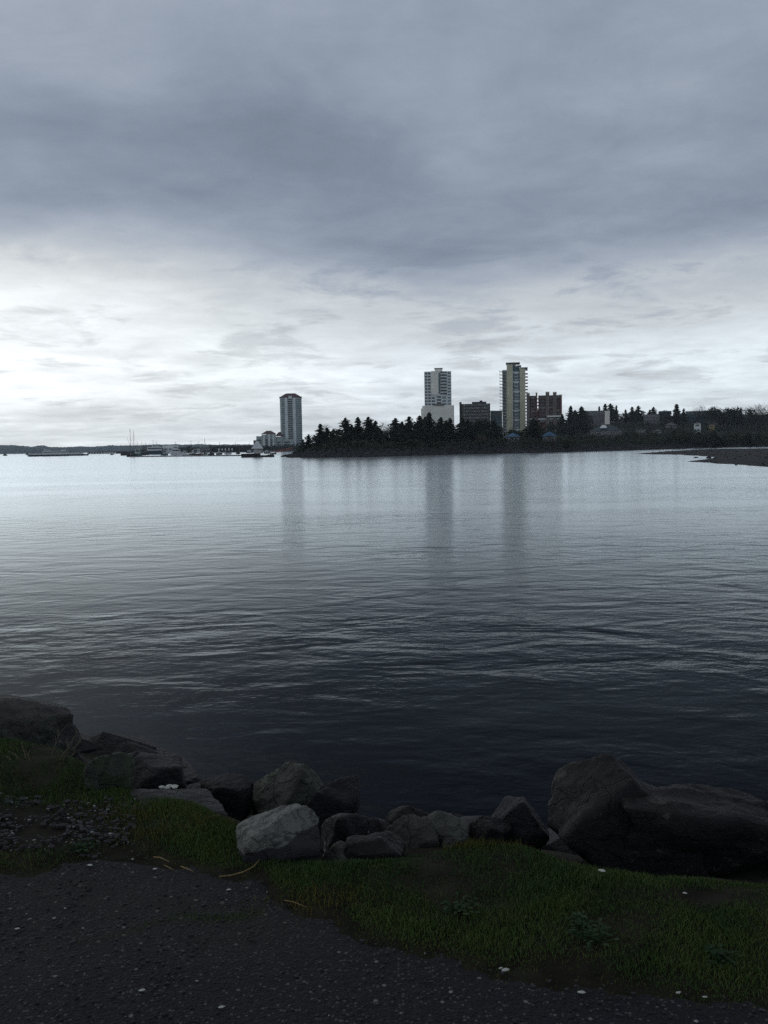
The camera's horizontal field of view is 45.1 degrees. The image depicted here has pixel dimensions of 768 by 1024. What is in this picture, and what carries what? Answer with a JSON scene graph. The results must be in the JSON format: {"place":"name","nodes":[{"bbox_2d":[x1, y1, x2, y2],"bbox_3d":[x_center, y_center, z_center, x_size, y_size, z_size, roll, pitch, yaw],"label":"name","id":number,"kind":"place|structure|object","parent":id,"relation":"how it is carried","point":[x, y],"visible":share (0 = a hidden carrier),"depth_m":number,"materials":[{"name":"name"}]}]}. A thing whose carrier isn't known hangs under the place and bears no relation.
{"place":"outdoors","nodes":[
{"label":"outdoors","id":0,"kind":"place"},
{"bbox_2d":[0,444,252,453],"bbox_3d":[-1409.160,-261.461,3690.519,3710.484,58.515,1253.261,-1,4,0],"label":"hills","id":1,"kind":"structure","parent":0,"point":[10,449],"depth_m":3243.98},
{"bbox_2d":[0,446,767,828],"bbox_3d":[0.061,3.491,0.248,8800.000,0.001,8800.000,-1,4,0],"label":"water","id":2,"kind":"structure","parent":0,"point":[472,634],"depth_m":19.39,"materials":[{"name":"grey liquid"}]},
{"bbox_2d":[27,446,88,456],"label":"ferry","id":3,"kind":"object","parent":2,"relation":"on","point":[47,452],"visible":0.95,"depth_m":822.23,"materials":[{"name":"white paint"}]},
{"bbox_2d":[87,450,130,453],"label":"pier","id":4,"kind":"structure","parent":2,"relation":"in","point":[117,452],"depth_m":1245.20,"materials":[{"name":"metal"}]},
{"bbox_2d":[146,445,163,454],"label":"ship","id":5,"kind":"object","parent":2,"relation":"on","point":[155,449],"visible":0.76,"depth_m":808.49,"materials":[{"name":"white paint"}]},
{"bbox_2d":[170,442,182,454],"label":"motor yacht","id":6,"kind":"object","parent":2,"relation":"on","point":[176,450],"visible":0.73,"depth_m":655.27,"materials":[{"name":"white paint"}]},
{"bbox_2d":[129,455,240,456],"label":"floating breakwater","id":7,"kind":"object","parent":2,"relation":"on","point":[184,455],"visible":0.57,"depth_m":489.94,"materials":[{"name":"grey concrete"}]},
{"bbox_2d":[212,442,253,452],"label":"wharf","id":8,"kind":"structure","parent":2,"relation":"in","point":[220,448],"depth_m":994.03,"materials":[{"name":"metal"}]},
{"bbox_2d":[241,453,273,456],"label":"dock float","id":9,"kind":"object","parent":2,"relation":"on","point":[252,455],"visible":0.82,"depth_m":378.07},
{"bbox_2d":[251,441,263,453],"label":"tent","id":10,"kind":"object","parent":9,"relation":"on","point":[257,447],"visible":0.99,"depth_m":380.06,"materials":[{"name":"white fabric"}]},
{"bbox_2d":[0,853,767,1023],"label":"path","id":11,"kind":"structure","parent":0,"point":[302,944],"depth_m":2.81,"materials":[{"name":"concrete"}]},
{"bbox_2d":[0,736,767,1009],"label":"ground","id":12,"kind":"structure","parent":0,"point":[580,971],"depth_m":3.23,"materials":[{"name":"green plant"}]},
{"bbox_2d":[0,694,84,761],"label":"boulder","id":13,"kind":"object","parent":12,"relation":"on","point":[36,721],"visible":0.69,"depth_m":5.22,"materials":[{"name":"grey stone"}]},
{"bbox_2d":[0,792,135,851],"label":"pale stones","id":14,"kind":"object","parent":12,"relation":"on","point":[70,826],"visible":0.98,"depth_m":3.92,"materials":[{"name":"grey stone"}]},
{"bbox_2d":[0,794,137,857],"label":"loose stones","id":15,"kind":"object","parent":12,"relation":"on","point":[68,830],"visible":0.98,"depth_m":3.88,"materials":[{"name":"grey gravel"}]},
{"bbox_2d":[51,717,89,758],"bbox_3d":[-1.608,1.169,4.688,0.249,0.310,0.142,3,5,41],"label":"dead plant","id":16,"kind":"object","parent":12,"relation":"on","point":[71,743],"visible":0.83,"depth_m":4.68,"materials":[{"name":"brown plant"}]},
{"bbox_2d":[63,838,94,853],"bbox_3d":[-1.209,1.333,3.672,0.122,0.044,0.115,-1,4,0],"label":"weed","id":17,"kind":"object","parent":12,"relation":"on","point":[79,846],"visible":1,"depth_m":3.66,"materials":[{"name":"green plant"}]},
{"bbox_2d":[83,752,135,792],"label":"boulder","id":18,"kind":"object","parent":12,"relation":"on","point":[117,769],"visible":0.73,"depth_m":4.31,"materials":[{"name":"stone"}]},
{"bbox_2d":[133,753,186,789],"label":"boulder","id":19,"kind":"object","parent":12,"relation":"on","point":[154,771],"visible":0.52,"depth_m":4.75,"materials":[{"name":"grey stone"}]},
{"bbox_2d":[71,907,265,947],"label":"path grass","id":20,"kind":"structure","parent":12,"relation":"on","point":[188,922],"depth_m":3.14,"materials":[{"name":"green plant"}]},
{"bbox_2d":[129,788,226,818],"bbox_3d":[-0.979,1.377,4.209,0.448,0.216,0.428,-3,5,-31],"label":"boulder","id":21,"kind":"object","parent":12,"relation":"on","point":[203,797],"visible":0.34,"depth_m":4.24,"materials":[{"name":"stone"}]},
{"bbox_2d":[200,773,253,820],"bbox_3d":[-0.794,1.454,4.664,0.282,0.260,0.254,-1,4,0],"label":"boulder","id":22,"kind":"object","parent":12,"relation":"on","point":[232,794],"visible":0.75,"depth_m":4.57,"materials":[{"name":"grey stone"}]},
{"bbox_2d":[235,803,319,863],"bbox_3d":[-0.438,1.355,3.725,0.374,0.314,0.336,-1,4,0],"label":"boulder","id":23,"kind":"object","parent":12,"relation":"on","point":[291,832],"visible":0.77,"depth_m":3.62,"materials":[{"name":"grey stone"}]},
{"bbox_2d":[79,731,577,855],"bbox_3d":[-0.036,2.687,6.546,13.005,2.783,4.383,0,4,12],"label":"riprap","id":24,"kind":"object","parent":12,"relation":"on","point":[100,743],"visible":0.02,"depth_m":5.83,"materials":[{"name":"grey stone"}]},
{"bbox_2d":[183,766,202,784],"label":"boulder","id":25,"kind":"object","parent":24,"relation":"on","point":[192,775],"visible":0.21,"depth_m":5.28,"materials":[{"name":"grey stone"}]},
{"bbox_2d":[252,761,322,814],"bbox_3d":[-0.468,1.503,4.695,0.364,0.422,0.417,-3,4,-26],"label":"boulder","id":26,"kind":"object","parent":24,"relation":"on","point":[289,783],"visible":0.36,"depth_m":4.67,"materials":[{"name":"stone"}]},
{"bbox_2d":[306,773,359,836],"bbox_3d":[-0.253,1.512,4.468,0.278,0.421,0.250,-1,4,0],"label":"boulder","id":27,"kind":"object","parent":12,"relation":"on","point":[332,798],"visible":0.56,"depth_m":4.41,"materials":[{"name":"grey stone"}]},
{"bbox_2d":[321,841,346,862],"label":"boulder","id":28,"kind":"object","parent":12,"relation":"on","point":[335,852],"visible":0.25,"depth_m":3.73,"materials":[{"name":"stone"}]},
{"bbox_2d":[320,813,384,857],"bbox_3d":[-0.141,1.467,4.114,0.299,0.324,0.269,-1,4,0],"label":"boulder","id":29,"kind":"object","parent":12,"relation":"on","point":[335,828],"visible":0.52,"depth_m":4.03,"materials":[{"name":"grey stone"}]},
{"bbox_2d":[343,831,405,861],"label":"boulder","id":30,"kind":"object","parent":12,"relation":"on","point":[382,845],"visible":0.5,"depth_m":3.69,"materials":[{"name":"grey stone"}]},
{"bbox_2d":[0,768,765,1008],"bbox_3d":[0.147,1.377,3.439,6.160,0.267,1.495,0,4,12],"label":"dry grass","id":31,"kind":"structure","parent":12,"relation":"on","point":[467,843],"depth_m":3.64,"materials":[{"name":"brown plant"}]},
{"bbox_2d":[384,805,427,829],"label":"boulder","id":32,"kind":"object","parent":12,"relation":"on","point":[393,815],"visible":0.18,"depth_m":4.35,"materials":[{"name":"grey stone"}]},
{"bbox_2d":[385,814,439,848],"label":"boulder","id":33,"kind":"object","parent":12,"relation":"on","point":[412,831],"visible":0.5,"depth_m":3.99,"materials":[{"name":"grey stone"}]},
{"bbox_2d":[421,811,470,843],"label":"boulder","id":34,"kind":"object","parent":12,"relation":"on","point":[445,824],"visible":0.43,"depth_m":4.03,"materials":[{"name":"stone"}]},
{"bbox_2d":[440,837,466,848],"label":"boulder","id":35,"kind":"object","parent":12,"relation":"on","point":[448,840],"visible":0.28,"depth_m":3.88,"materials":[{"name":"grey stone"}]},
{"bbox_2d":[440,891,479,914],"bbox_3d":[0.256,1.333,3.114,0.137,0.045,0.149,-1,4,0],"label":"weed","id":36,"kind":"object","parent":12,"relation":"on","point":[459,908],"visible":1,"depth_m":3.11,"materials":[{"name":"green plant"}]},
{"bbox_2d":[469,816,511,844],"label":"boulder","id":37,"kind":"object","parent":12,"relation":"on","point":[488,828],"visible":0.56,"depth_m":4.06,"materials":[{"name":"grey stone"}]},
{"bbox_2d":[491,796,549,850],"bbox_3d":[0.610,1.459,4.215,0.284,0.324,0.256,-1,4,0],"label":"boulder","id":38,"kind":"object","parent":12,"relation":"on","point":[523,818],"visible":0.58,"depth_m":4.12,"materials":[{"name":"grey stone"}]},
{"bbox_2d":[566,911,598,927],"bbox_3d":[0.644,1.327,2.997,0.102,0.046,0.099,-1,4,0],"label":"weed","id":39,"kind":"object","parent":12,"relation":"on","point":[581,918],"visible":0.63,"depth_m":2.99,"materials":[{"name":"green plant"}]},
{"bbox_2d":[566,918,618,950],"bbox_3d":[0.657,1.332,2.903,0.165,0.046,0.149,-3,5,-30],"label":"weed","id":40,"kind":"object","parent":12,"relation":"on","point":[592,934],"visible":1,"depth_m":2.90,"materials":[{"name":"green plant"}]},
{"bbox_2d":[547,753,707,877],"bbox_3d":[1.044,1.373,4.059,0.653,0.580,0.560,-1,4,0],"label":"boulder","id":41,"kind":"object","parent":12,"relation":"on","point":[589,820],"visible":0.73,"depth_m":3.88,"materials":[{"name":"grey stone"}]},
{"bbox_2d":[620,784,767,877],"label":"boulder","id":42,"kind":"object","parent":12,"relation":"on","point":[724,831],"visible":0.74,"depth_m":3.85,"materials":[{"name":"grey stone"}]},
{"bbox_2d":[703,943,742,967],"bbox_3d":[1.025,1.345,2.791,0.111,0.044,0.114,0,4,13],"label":"weed","id":43,"kind":"object","parent":12,"relation":"on","point":[721,955],"visible":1,"depth_m":2.79,"materials":[{"name":"green plant"}]},
{"bbox_2d":[0,0,767,446],"label":"sky","id":44,"kind":"structure","parent":0,"point":[212,212],"materials":[{"name":"grey"}]},
{"bbox_2d":[140,414,767,457],"bbox_3d":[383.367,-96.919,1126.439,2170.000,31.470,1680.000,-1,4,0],"label":"shore","id":45,"kind":"structure","parent":0,"point":[612,422],"depth_m":725.28,"materials":[{"name":"grey stone"}]},
{"bbox_2d":[140,444,300,451],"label":"shore brush","id":46,"kind":"object","parent":45,"relation":"on","point":[275,447],"visible":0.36,"depth_m":1013.75,"materials":[{"name":"green plant"}]},
{"bbox_2d":[253,431,292,446],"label":"condominium block","id":47,"kind":"structure","parent":45,"relation":"on","point":[268,438],"depth_m":1097.93,"materials":[{"name":"concrete"}]},
{"bbox_2d":[279,393,301,446],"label":"apartment tower","id":48,"kind":"structure","parent":45,"relation":"on","point":[290,415],"depth_m":1144.55,"materials":[{"name":"concrete"}]},
{"bbox_2d":[298,434,313,448],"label":"fir tree","id":49,"kind":"object","parent":45,"relation":"on","point":[308,442],"visible":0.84,"depth_m":346.38,"materials":[{"name":"green plant"}]},
{"bbox_2d":[310,424,328,445],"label":"fir tree","id":50,"kind":"object","parent":45,"relation":"on","point":[320,437],"visible":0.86,"depth_m":343.27,"materials":[{"name":"green plant"}]},
{"bbox_2d":[327,418,362,445],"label":"fir tree","id":51,"kind":"object","parent":45,"relation":"on","point":[348,434],"visible":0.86,"depth_m":339.83,"materials":[{"name":"green plant"}]},
{"bbox_2d":[351,417,362,439],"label":"fir tree","id":52,"kind":"object","parent":45,"relation":"on","point":[357,425],"visible":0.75,"depth_m":342.03,"materials":[{"name":"green plant"}]},
{"bbox_2d":[345,417,385,443],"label":"fir tree","id":53,"kind":"object","parent":45,"relation":"on","point":[367,431],"visible":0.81,"depth_m":339.67,"materials":[{"name":"green plant"}]},
{"bbox_2d":[368,420,387,443],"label":"fir tree","id":54,"kind":"object","parent":45,"relation":"on","point":[378,428],"visible":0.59,"depth_m":342.23,"materials":[{"name":"green plant"}]},
{"bbox_2d":[381,429,399,441],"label":"broadleaf tree","id":55,"kind":"object","parent":45,"relation":"on","point":[388,434],"visible":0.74,"depth_m":343.72,"materials":[{"name":"green plant"}]},
{"bbox_2d":[382,418,417,446],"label":"fir tree","id":56,"kind":"object","parent":45,"relation":"on","point":[396,432],"visible":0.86,"depth_m":345.93,"materials":[{"name":"green plant"}]},
{"bbox_2d":[398,421,418,446],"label":"fir tree","id":57,"kind":"object","parent":45,"relation":"on","point":[403,426],"visible":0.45,"depth_m":350.25,"materials":[{"name":"green plant"}]},
{"bbox_2d":[403,416,426,447],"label":"fir tree","id":58,"kind":"object","parent":45,"relation":"on","point":[409,423],"visible":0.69,"depth_m":353.95,"materials":[{"name":"green plant"}]},
{"bbox_2d":[413,415,435,446],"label":"fir tree","id":59,"kind":"object","parent":45,"relation":"on","point":[420,422],"visible":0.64,"depth_m":360.06,"materials":[{"name":"green plant"}]},
{"bbox_2d":[423,412,440,445],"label":"fir tree","id":60,"kind":"object","parent":45,"relation":"on","point":[430,425],"visible":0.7,"depth_m":365.84,"materials":[{"name":"green plant"}]},
{"bbox_2d":[421,368,453,424],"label":"apartment tower","id":61,"kind":"structure","parent":45,"relation":"on","point":[437,392],"depth_m":794.08,"materials":[{"name":"concrete"}]},
{"bbox_2d":[429,417,451,444],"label":"fir tree","id":62,"kind":"object","parent":45,"relation":"on","point":[443,430],"visible":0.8,"depth_m":367.70,"materials":[{"name":"green plant"}]},
{"bbox_2d":[446,418,461,443],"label":"fir tree","id":63,"kind":"object","parent":45,"relation":"on","point":[451,426],"visible":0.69,"depth_m":372.06,"materials":[{"name":"green plant"}]},
{"bbox_2d":[455,417,472,443],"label":"fir tree","id":64,"kind":"object","parent":45,"relation":"on","point":[462,423],"visible":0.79,"depth_m":377.99,"materials":[{"name":"green plant"}]},
{"bbox_2d":[465,419,484,443],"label":"fir tree","id":65,"kind":"object","parent":45,"relation":"on","point":[468,423],"visible":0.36,"depth_m":381.44,"materials":[{"name":"green plant"}]},
{"bbox_2d":[470,418,495,439],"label":"broadleaf tree","id":66,"kind":"object","parent":45,"relation":"on","point":[488,432],"visible":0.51,"depth_m":379.55,"materials":[{"name":"green plant"}]},
{"bbox_2d":[481,416,495,440],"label":"broadleaf tree","id":67,"kind":"object","parent":45,"relation":"on","point":[487,426],"visible":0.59,"depth_m":384.26,"materials":[{"name":"green plant"}]},
{"bbox_2d":[485,421,502,442],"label":"fir tree","id":68,"kind":"object","parent":45,"relation":"on","point":[494,426],"visible":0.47,"depth_m":385.99,"materials":[{"name":"green plant"}]},
{"bbox_2d":[490,410,501,432],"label":"office building","id":69,"kind":"structure","parent":45,"relation":"on","point":[496,416],"depth_m":841.15,"materials":[{"name":"concrete"}]},
{"bbox_2d":[491,426,506,439],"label":"broadleaf tree","id":70,"kind":"object","parent":45,"relation":"on","point":[498,430],"visible":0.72,"depth_m":383.48,"materials":[{"name":"green plant"}]},
{"bbox_2d":[505,432,520,442],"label":"pavilion","id":71,"kind":"structure","parent":45,"relation":"on","point":[512,434],"depth_m":374.97,"materials":[{"name":"blue metal"}]},
{"bbox_2d":[500,362,527,437],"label":"apartment tower","id":72,"kind":"structure","parent":45,"relation":"on","point":[514,408],"depth_m":794.59,"materials":[{"name":"beige concrete"}]},
{"bbox_2d":[281,441,766,457],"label":"riprap","id":73,"kind":"object","parent":45,"relation":"on","point":[385,452],"visible":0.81,"depth_m":356.69,"materials":[{"name":"grey stone"}]},
{"bbox_2d":[296,419,767,452],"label":"undergrowth","id":74,"kind":"object","parent":45,"relation":"on","point":[603,440],"visible":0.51,"depth_m":412.05,"materials":[{"name":"green plant"}]},
{"bbox_2d":[520,418,546,442],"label":"fir tree","id":75,"kind":"object","parent":45,"relation":"on","point":[535,432],"visible":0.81,"depth_m":389.78,"materials":[{"name":"green plant"}]},
{"bbox_2d":[526,392,561,433],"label":"brick block","id":76,"kind":"structure","parent":45,"relation":"on","point":[548,410],"depth_m":757.40,"materials":[{"name":"brown brick"}]},
{"bbox_2d":[542,432,555,442],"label":"pavilion","id":77,"kind":"structure","parent":45,"relation":"on","point":[546,435],"depth_m":385.00,"materials":[{"name":"blue metal"}]},
{"bbox_2d":[556,414,568,435],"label":"fir tree","id":78,"kind":"object","parent":45,"relation":"on","point":[561,427],"visible":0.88,"depth_m":626.56,"materials":[{"name":"green plant"}]},
{"bbox_2d":[563,406,579,434],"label":"fir tree","id":79,"kind":"object","parent":45,"relation":"on","point":[570,423],"visible":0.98,"depth_m":626.38,"materials":[{"name":"green plant"}]},
{"bbox_2d":[572,406,593,433],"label":"fir tree","id":80,"kind":"object","parent":45,"relation":"on","point":[582,412],"visible":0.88,"depth_m":645.19,"materials":[{"name":"green plant"}]},
{"bbox_2d":[587,411,609,426],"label":"apartment block","id":81,"kind":"structure","parent":45,"relation":"on","point":[596,415],"depth_m":744.15,"materials":[{"name":"white paint"}]},
{"bbox_2d":[590,425,622,437],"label":"hall","id":82,"kind":"structure","parent":45,"relation":"on","point":[608,430],"depth_m":586.80,"materials":[{"name":"white paint"}]},
{"bbox_2d":[607,403,620,423],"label":"fir tree","id":83,"kind":"object","parent":45,"relation":"on","point":[611,409],"visible":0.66,"depth_m":755.46,"materials":[{"name":"green plant"}]},
{"bbox_2d":[628,407,637,421],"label":"fir tree","id":84,"kind":"object","parent":45,"relation":"on","point":[631,413],"visible":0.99,"depth_m":745.73,"materials":[{"name":"green plant"}]},
{"bbox_2d":[632,406,643,422],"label":"fir tree","id":85,"kind":"object","parent":45,"relation":"on","point":[638,415],"visible":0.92,"depth_m":745.39,"materials":[{"name":"green plant"}]},
{"bbox_2d":[643,414,659,424],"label":"house","id":86,"kind":"structure","parent":45,"relation":"on","point":[653,418],"depth_m":736.96,"materials":[{"name":"grey"}]},
{"bbox_2d":[659,410,671,422],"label":"broadleaf tree","id":87,"kind":"object","parent":45,"relation":"on","point":[661,417],"visible":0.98,"depth_m":735.16,"materials":[{"name":"green plant"}]},
{"bbox_2d":[664,422,676,430],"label":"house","id":88,"kind":"structure","parent":45,"relation":"on","point":[670,426],"depth_m":669.54,"materials":[{"name":"grey"}]},
{"bbox_2d":[671,404,682,423],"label":"fir tree","id":89,"kind":"object","parent":45,"relation":"on","point":[676,418],"visible":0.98,"depth_m":725.73,"materials":[{"name":"green plant"}]},
{"bbox_2d":[674,432,687,446],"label":"broadleaf tree","id":90,"kind":"object","parent":45,"relation":"on","point":[680,439],"visible":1,"depth_m":447.77,"materials":[{"name":"green plant"}]},
{"bbox_2d":[692,405,704,421],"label":"bare tree","id":91,"kind":"object","parent":45,"relation":"on","point":[698,417],"visible":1,"depth_m":715.88,"materials":[{"name":"brown plant"}]},
{"bbox_2d":[685,410,714,421],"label":"apartment block","id":92,"kind":"structure","parent":45,"relation":"on","point":[689,415],"depth_m":762.71,"materials":[{"name":"concrete"}]},
{"bbox_2d":[701,432,715,447],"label":"broadleaf tree","id":93,"kind":"object","parent":45,"relation":"on","point":[708,441],"visible":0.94,"depth_m":457.27,"materials":[{"name":"green plant"}]},
{"bbox_2d":[709,431,723,447],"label":"fir tree","id":94,"kind":"object","parent":45,"relation":"on","point":[717,442],"visible":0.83,"depth_m":469.91,"materials":[{"name":"green plant"}]},
{"bbox_2d":[708,406,729,426],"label":"broadleaf tree","id":95,"kind":"object","parent":45,"relation":"on","point":[711,409],"visible":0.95,"depth_m":665.48,"materials":[{"name":"green plant"}]},
{"bbox_2d":[714,409,729,430],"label":"broadleaf tree","id":96,"kind":"object","parent":45,"relation":"on","point":[722,416],"visible":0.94,"depth_m":665.93,"materials":[{"name":"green plant"}]},
{"bbox_2d":[715,407,740,429],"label":"broadleaf tree","id":97,"kind":"object","parent":45,"relation":"on","point":[731,414],"visible":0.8,"depth_m":663.56,"materials":[{"name":"green plant"}]},
{"bbox_2d":[730,410,750,430],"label":"broadleaf tree","id":98,"kind":"object","parent":45,"relation":"on","point":[739,419],"visible":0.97,"depth_m":656.95,"materials":[{"name":"green plant"}]},
{"bbox_2d":[744,434,755,446],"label":"fir tree","id":99,"kind":"object","parent":45,"relation":"on","point":[749,443],"visible":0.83,"depth_m":470.56,"materials":[{"name":"green plant"}]},
{"bbox_2d":[743,408,759,431],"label":"bare tree","id":100,"kind":"object","parent":45,"relation":"on","point":[752,420],"visible":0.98,"depth_m":647.61,"materials":[{"name":"brown plant"}]},
{"bbox_2d":[749,406,767,431],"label":"bare tree","id":101,"kind":"object","parent":45,"relation":"on","point":[758,421],"visible":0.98,"depth_m":647.25,"materials":[{"name":"brown plant"}]},
{"bbox_2d":[752,430,764,446],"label":"broadleaf tree","id":102,"kind":"object","parent":45,"relation":"on","point":[757,441],"visible":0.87,"depth_m":470.74,"materials":[{"name":"green plant"}]},
{"bbox_2d":[459,400,489,439],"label":"apartment block","id":103,"kind":"structure","parent":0,"point":[473,411],"depth_m":825.63,"materials":[{"name":"grey concrete"}]},
{"bbox_2d":[638,448,767,466],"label":"mudflat","id":104,"kind":"structure","parent":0,"point":[751,459],"depth_m":203.05,"materials":[{"name":"brown soil"}]},
{"bbox_2d":[644,448,767,464],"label":"stones","id":105,"kind":"object","parent":104,"relation":"on","point":[725,455],"visible":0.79,"depth_m":221.92,"materials":[{"name":"grey stone"}]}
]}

